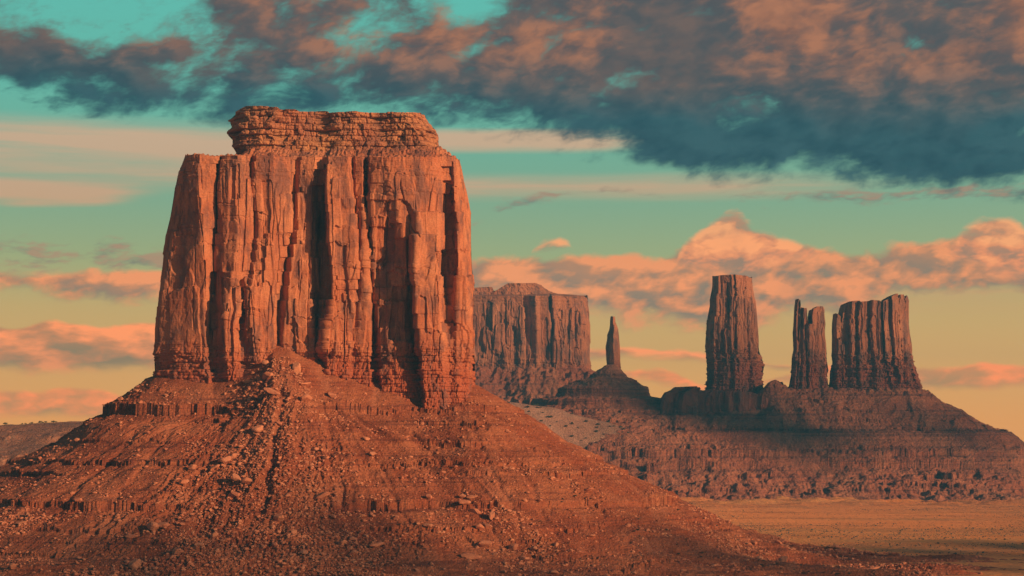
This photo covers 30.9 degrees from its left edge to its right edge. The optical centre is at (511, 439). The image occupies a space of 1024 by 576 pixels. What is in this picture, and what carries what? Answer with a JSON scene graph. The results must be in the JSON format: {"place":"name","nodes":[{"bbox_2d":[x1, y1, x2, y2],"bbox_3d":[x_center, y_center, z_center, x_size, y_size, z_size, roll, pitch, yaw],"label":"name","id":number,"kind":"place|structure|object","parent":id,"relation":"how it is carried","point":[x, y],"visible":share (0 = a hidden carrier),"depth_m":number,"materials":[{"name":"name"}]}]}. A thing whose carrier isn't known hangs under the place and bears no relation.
{"place":"outdoors","nodes":[
{"label":"outdoors","id":0,"kind":"place"},
{"bbox_2d":[0,421,82,466],"bbox_3d":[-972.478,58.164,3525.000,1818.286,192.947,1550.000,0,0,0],"label":"mesa land","id":1,"kind":"structure","parent":0,"point":[19,440],"depth_m":3456.24,"materials":[{"name":"brown stone"}]},
{"bbox_2d":[0,0,1023,441],"label":"sky","id":2,"kind":"structure","parent":0,"point":[628,156],"materials":[{"name":"teal"}]},
{"bbox_2d":[473,283,595,404],"bbox_3d":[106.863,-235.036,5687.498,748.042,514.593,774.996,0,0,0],"label":"flat topped mesa","id":3,"kind":"structure","parent":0,"point":[532,340],"depth_m":5701.55,"materials":[{"name":"brown stone"}]},
{"bbox_2d":[510,402,623,450],"bbox_3d":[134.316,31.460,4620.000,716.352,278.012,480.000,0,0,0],"label":"sandy hill","id":4,"kind":"structure","parent":0,"point":[581,432],"depth_m":4623.48,"materials":[{"name":"brown sand"}]},
{"bbox_2d":[586,380,1023,501],"bbox_3d":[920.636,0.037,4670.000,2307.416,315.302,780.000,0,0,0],"label":"hill","id":5,"kind":"structure","parent":0,"point":[877,443],"depth_m":4550.82,"materials":[{"name":"brown stone"}]},
{"bbox_2d":[530,316,668,433],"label":"rock spire","id":6,"kind":"object","parent":5,"relation":"on","point":[612,392],"visible":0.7,"depth_m":4848.82,"materials":[{"name":"brown stone"}]},
{"bbox_2d":[660,386,768,414],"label":"rock bench","id":7,"kind":"object","parent":5,"relation":"on","point":[690,400],"visible":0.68,"depth_m":4800.50,"materials":[{"name":"brown stone"}]},
{"bbox_2d":[704,274,764,393],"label":"rock tower","id":8,"kind":"structure","parent":5,"relation":"on","point":[734,358],"depth_m":4869.20,"materials":[{"name":"brown stone"}]},
{"bbox_2d":[789,299,828,389],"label":"twin spire rock","id":9,"kind":"object","parent":5,"relation":"on","point":[809,366],"visible":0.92,"depth_m":4865.29,"materials":[{"name":"brown stone"}]},
{"bbox_2d":[828,294,922,389],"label":"castle rock","id":10,"kind":"object","parent":5,"relation":"on","point":[871,345],"visible":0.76,"depth_m":4868.46,"materials":[{"name":"brown stone"}]},
{"bbox_2d":[680,496,1023,575],"bbox_3d":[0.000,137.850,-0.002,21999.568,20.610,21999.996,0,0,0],"label":"ground","id":11,"kind":"structure","parent":0,"point":[1012,567],"depth_m":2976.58,"materials":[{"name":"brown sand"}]},
{"bbox_2d":[0,106,1023,575],"bbox_3d":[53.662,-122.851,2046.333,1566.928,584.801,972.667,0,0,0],"label":"sandstone butte","id":12,"kind":"object","parent":11,"relation":"on","point":[332,250],"visible":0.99,"depth_m":2164.13,"materials":[{"name":"brown stone"}]},
{"bbox_2d":[9,563,15,568],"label":"boulder","id":13,"kind":"object","parent":12,"relation":"on","point":[12,565],"visible":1,"depth_m":1818.43,"materials":[{"name":"stone"}]},
{"bbox_2d":[125,534,137,537],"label":"boulder","id":14,"kind":"object","parent":12,"relation":"on","point":[130,536],"visible":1,"depth_m":1878.73,"materials":[{"name":"stone"}]},
{"bbox_2d":[128,558,140,568],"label":"boulder","id":15,"kind":"object","parent":12,"relation":"on","point":[135,563],"visible":1,"depth_m":1797.58,"materials":[{"name":"stone"}]},
{"bbox_2d":[147,521,159,530],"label":"boulder","id":16,"kind":"object","parent":12,"relation":"on","point":[152,526],"visible":1,"depth_m":1892.83,"materials":[{"name":"stone"}]},
{"bbox_2d":[158,522,168,527],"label":"boulder","id":17,"kind":"object","parent":12,"relation":"on","point":[162,524],"visible":1,"depth_m":1894.88,"materials":[{"name":"stone"}]},
{"bbox_2d":[172,548,183,554],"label":"boulder","id":18,"kind":"object","parent":12,"relation":"on","point":[175,551],"visible":1,"depth_m":1834.05,"materials":[{"name":"stone"}]},
{"bbox_2d":[178,480,187,483],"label":"boulder","id":19,"kind":"object","parent":12,"relation":"on","point":[183,482],"visible":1,"depth_m":1985.48,"materials":[{"name":"stone"}]},
{"bbox_2d":[188,464,196,469],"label":"boulder","id":20,"kind":"object","parent":12,"relation":"on","point":[192,466],"visible":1,"depth_m":2017.34,"materials":[{"name":"stone"}]},
{"bbox_2d":[194,542,203,546],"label":"boulder","id":21,"kind":"object","parent":12,"relation":"on","point":[199,544],"visible":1,"depth_m":1847.60,"materials":[{"name":"stone"}]},
{"bbox_2d":[210,532,217,537],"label":"boulder","id":22,"kind":"object","parent":12,"relation":"on","point":[213,534],"visible":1,"depth_m":1871.86,"materials":[{"name":"stone"}]},
{"bbox_2d":[218,456,230,462],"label":"boulder","id":23,"kind":"object","parent":12,"relation":"on","point":[225,459],"visible":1,"depth_m":2016.83,"materials":[{"name":"stone"}]},
{"bbox_2d":[219,538,230,542],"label":"boulder","id":24,"kind":"object","parent":12,"relation":"on","point":[224,540],"visible":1,"depth_m":1862.87,"materials":[{"name":"stone"}]},
{"bbox_2d":[228,492,239,497],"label":"boulder","id":25,"kind":"object","parent":12,"relation":"on","point":[233,494],"visible":1,"depth_m":1947.14,"materials":[{"name":"stone"}]},
{"bbox_2d":[232,474,240,481],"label":"boulder","id":26,"kind":"object","parent":12,"relation":"on","point":[236,477],"visible":1,"depth_m":1975.10,"materials":[{"name":"stone"}]},
{"bbox_2d":[241,477,252,482],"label":"boulder","id":27,"kind":"object","parent":12,"relation":"on","point":[245,480],"visible":1,"depth_m":1965.03,"materials":[{"name":"stone"}]},
{"bbox_2d":[251,425,263,431],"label":"boulder","id":28,"kind":"object","parent":12,"relation":"on","point":[258,428],"visible":1,"depth_m":2069.81,"materials":[{"name":"stone"}]},
{"bbox_2d":[262,372,272,379],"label":"boulder","id":29,"kind":"object","parent":12,"relation":"on","point":[265,375],"visible":1,"depth_m":2161.56,"materials":[{"name":"stone"}]},
{"bbox_2d":[264,387,279,394],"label":"boulder","id":30,"kind":"object","parent":12,"relation":"on","point":[271,391],"visible":1,"depth_m":2120.01,"materials":[{"name":"stone"}]},
{"bbox_2d":[273,514,283,521],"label":"boulder","id":31,"kind":"object","parent":12,"relation":"on","point":[278,517],"visible":1,"depth_m":1900.79,"materials":[{"name":"stone"}]},
{"bbox_2d":[292,362,300,372],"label":"boulder","id":32,"kind":"object","parent":12,"relation":"on","point":[296,366],"visible":1,"depth_m":2178.49,"materials":[{"name":"stone"}]},
{"bbox_2d":[300,549,307,553],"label":"boulder","id":33,"kind":"object","parent":12,"relation":"on","point":[303,551],"visible":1,"depth_m":1833.44,"materials":[{"name":"stone"}]},
{"bbox_2d":[300,382,310,385],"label":"boulder","id":34,"kind":"object","parent":12,"relation":"on","point":[306,383],"visible":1,"depth_m":2162.37,"materials":[{"name":"stone"}]},
{"bbox_2d":[300,394,312,400],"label":"boulder","id":35,"kind":"object","parent":12,"relation":"on","point":[306,397],"visible":1,"depth_m":2122.00,"materials":[{"name":"stone"}]},
{"bbox_2d":[314,492,329,499],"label":"boulder","id":36,"kind":"object","parent":12,"relation":"on","point":[322,495],"visible":1,"depth_m":1940.75,"materials":[{"name":"stone"}]},
{"bbox_2d":[327,392,336,397],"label":"boulder","id":37,"kind":"object","parent":12,"relation":"on","point":[331,394],"visible":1,"depth_m":2162.07,"materials":[{"name":"stone"}]},
{"bbox_2d":[338,540,346,545],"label":"boulder","id":38,"kind":"object","parent":12,"relation":"on","point":[342,542],"visible":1,"depth_m":1857.59,"materials":[{"name":"stone"}]},
{"bbox_2d":[369,542,384,546],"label":"boulder","id":39,"kind":"object","parent":12,"relation":"on","point":[377,544],"visible":1,"depth_m":1857.07,"materials":[{"name":"stone"}]},
{"bbox_2d":[458,500,470,503],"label":"boulder","id":40,"kind":"object","parent":12,"relation":"on","point":[464,502],"visible":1,"depth_m":1957.82,"materials":[{"name":"stone"}]},
{"bbox_2d":[461,553,481,559],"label":"boulder","id":41,"kind":"object","parent":12,"relation":"on","point":[471,556],"visible":1,"depth_m":1860.76,"materials":[{"name":"stone"}]},
{"bbox_2d":[466,495,477,498],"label":"boulder","id":42,"kind":"object","parent":12,"relation":"on","point":[471,496],"visible":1,"depth_m":1976.32,"materials":[{"name":"stone"}]},
{"bbox_2d":[469,508,480,513],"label":"boulder","id":43,"kind":"object","parent":12,"relation":"on","point":[475,510],"visible":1,"depth_m":1953.56,"materials":[{"name":"stone"}]},
{"bbox_2d":[476,524,483,528],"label":"boulder","id":44,"kind":"object","parent":12,"relation":"on","point":[479,526],"visible":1,"depth_m":1922.74,"materials":[{"name":"stone"}]},
{"bbox_2d":[478,540,491,546],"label":"boulder","id":45,"kind":"object","parent":12,"relation":"on","point":[484,543],"visible":1,"depth_m":1889.86,"materials":[{"name":"stone"}]},
{"bbox_2d":[0,356,981,575],"bbox_3d":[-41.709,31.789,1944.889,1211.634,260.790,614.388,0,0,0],"label":"rubble","id":46,"kind":"object","parent":12,"relation":"on","point":[228,531],"visible":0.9,"depth_m":1956.92,"materials":[{"name":"stone"}]},
{"bbox_2d":[778,556,787,561],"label":"boulder","id":47,"kind":"object","parent":46,"relation":"on","point":[782,559],"visible":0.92,"depth_m":2016.62,"materials":[{"name":"stone"}]},
{"bbox_2d":[489,511,494,519],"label":"boulder","id":48,"kind":"object","parent":12,"relation":"on","point":[491,515],"visible":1,"depth_m":1942.25,"materials":[{"name":"stone"}]},
{"bbox_2d":[508,543,517,550],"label":"boulder","id":49,"kind":"object","parent":12,"relation":"on","point":[513,547],"visible":1,"depth_m":1898.81,"materials":[{"name":"stone"}]},
{"bbox_2d":[519,556,528,559],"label":"boulder","id":50,"kind":"object","parent":12,"relation":"on","point":[523,557],"visible":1,"depth_m":1882.67,"materials":[{"name":"stone"}]},
{"bbox_2d":[549,570,558,573],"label":"boulder","id":51,"kind":"object","parent":12,"relation":"on","point":[554,571],"visible":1,"depth_m":1833.51,"materials":[{"name":"stone"}]},
{"bbox_2d":[691,498,1023,555],"bbox_3d":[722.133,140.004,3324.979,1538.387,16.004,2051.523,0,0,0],"label":"scrub","id":52,"kind":"object","parent":11,"relation":"on","point":[894,534],"visible":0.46,"depth_m":2869.91,"materials":[{"name":"yellow plant"}]}
]}

